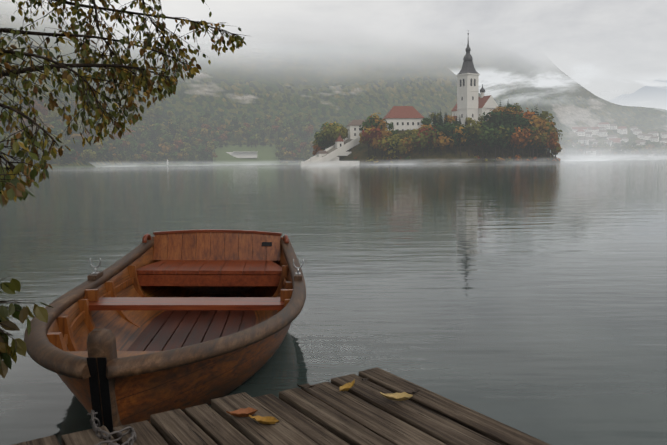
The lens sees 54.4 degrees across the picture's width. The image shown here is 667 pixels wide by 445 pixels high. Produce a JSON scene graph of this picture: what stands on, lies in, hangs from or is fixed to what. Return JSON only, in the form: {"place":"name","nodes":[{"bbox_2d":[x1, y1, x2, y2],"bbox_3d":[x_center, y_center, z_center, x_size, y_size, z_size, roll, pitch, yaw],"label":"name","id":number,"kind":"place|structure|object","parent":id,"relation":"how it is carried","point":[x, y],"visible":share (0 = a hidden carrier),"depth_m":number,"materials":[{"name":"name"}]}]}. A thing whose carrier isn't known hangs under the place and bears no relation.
{"place":"outdoors","nodes":[
{"label":"outdoors","id":0,"kind":"place"},
{"bbox_2d":[96,160,304,166],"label":"shoreline","id":1,"kind":"structure","parent":0,"point":[192,164],"depth_m":761.81,"materials":[{"name":"grey"}]},
{"bbox_2d":[93,34,393,63],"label":"cloud","id":2,"kind":"structure","parent":0,"point":[320,54],"depth_m":1224.11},
{"bbox_2d":[0,160,666,444],"bbox_3d":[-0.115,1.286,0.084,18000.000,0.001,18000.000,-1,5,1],"label":"lake water","id":3,"kind":"structure","parent":0,"point":[530,299],"depth_m":7.77,"materials":[{"name":"grey liquid"}]},
{"bbox_2d":[24,229,305,435],"bbox_3d":[-1.017,0.602,4.474,1.668,0.826,4.177,0,6,-4],"label":"rowing boat","id":4,"kind":"object","parent":3,"relation":"on","point":[157,322],"visible":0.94,"depth_m":4.57,"materials":[{"name":"wood"}]},
{"bbox_2d":[13,367,549,444],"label":"wooden dock","id":5,"kind":"object","parent":3,"relation":"in","point":[362,412],"visible":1,"depth_m":2.23,"materials":[{"name":"brown wood"}]},
{"bbox_2d":[87,410,136,444],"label":"mooring chain","id":6,"kind":"object","parent":5,"relation":"on","point":[98,431],"visible":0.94,"depth_m":2.10,"materials":[{"name":"metal"}]},
{"bbox_2d":[226,377,419,423],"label":"fallen leaves","id":7,"kind":"object","parent":5,"relation":"on","point":[249,411],"visible":0.98,"depth_m":2.38,"materials":[{"name":"yellow plant"}]},
{"bbox_2d":[0,0,666,167],"bbox_3d":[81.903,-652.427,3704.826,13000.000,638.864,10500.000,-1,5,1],"label":"terrain","id":8,"kind":"structure","parent":0,"point":[344,94],"depth_m":1078.70,"materials":[{"name":"green plant"}]},
{"bbox_2d":[167,145,279,164],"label":"lawn","id":9,"kind":"structure","parent":8,"relation":"on","point":[246,154],"depth_m":916.17,"materials":[{"name":"green plant"}]},
{"bbox_2d":[0,75,666,166],"bbox_3d":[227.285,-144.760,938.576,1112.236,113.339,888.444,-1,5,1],"label":"shore trees","id":10,"kind":"object","parent":8,"relation":"on","point":[46,115],"visible":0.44,"depth_m":863.31,"materials":[{"name":"green plant"}]},
{"bbox_2d":[571,122,666,156],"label":"town houses","id":11,"kind":"structure","parent":8,"relation":"on","point":[603,127],"depth_m":1356.45,"materials":[{"name":"white paint"}]},
{"bbox_2d":[0,0,666,100],"label":"sky","id":12,"kind":"structure","parent":0,"point":[626,40],"materials":[{"name":"grey"}]},
{"bbox_2d":[297,159,582,165],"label":"shoreline","id":13,"kind":"structure","parent":0,"point":[425,163],"depth_m":312.64,"materials":[{"name":"grey"}]},
{"bbox_2d":[337,130,559,164],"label":"island","id":14,"kind":"structure","parent":0,"point":[359,151],"depth_m":326.29,"materials":[{"name":"stone"}]},
{"bbox_2d":[301,33,497,165],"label":"church buildings","id":15,"kind":"structure","parent":14,"relation":"on","point":[471,104],"depth_m":355.19,"materials":[{"name":"white paint"}]},
{"bbox_2d":[312,102,562,163],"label":"island trees","id":16,"kind":"object","parent":14,"relation":"on","point":[508,126],"visible":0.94,"depth_m":326.42,"materials":[{"name":"green plant"}]},
{"bbox_2d":[452,64,626,107],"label":"cloud","id":17,"kind":"structure","parent":0,"point":[489,78],"depth_m":1174.20,"materials":[{"name":"white"}]},
{"bbox_2d":[550,146,666,159],"bbox_3d":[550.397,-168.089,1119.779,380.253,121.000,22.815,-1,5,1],"label":"trees","id":18,"kind":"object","parent":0,"point":[605,151],"depth_m":1130.70,"materials":[{"name":"plant"}]},
{"bbox_2d":[560,155,666,160],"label":"mist","id":19,"kind":"structure","parent":0,"point":[600,157],"depth_m":802.92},
{"bbox_2d":[583,75,666,112],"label":"cloud","id":20,"kind":"structure","parent":0,"point":[649,81],"depth_m":1550.00,"materials":[{"name":"white"}]},
{"bbox_2d":[609,80,666,109],"bbox_3d":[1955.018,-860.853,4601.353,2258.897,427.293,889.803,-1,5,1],"label":"distant mountain","id":21,"kind":"structure","parent":0,"point":[658,95],"depth_m":4629.12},
{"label":"shore bank","id":22,"kind":"structure","parent":0,"visible":0},
{"bbox_2d":[0,0,246,377],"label":"lakeside tree","id":23,"kind":"object","parent":22,"relation":"on","point":[14,186],"visible":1,"depth_m":4.93,"materials":[{"name":"green plant"}]}
]}

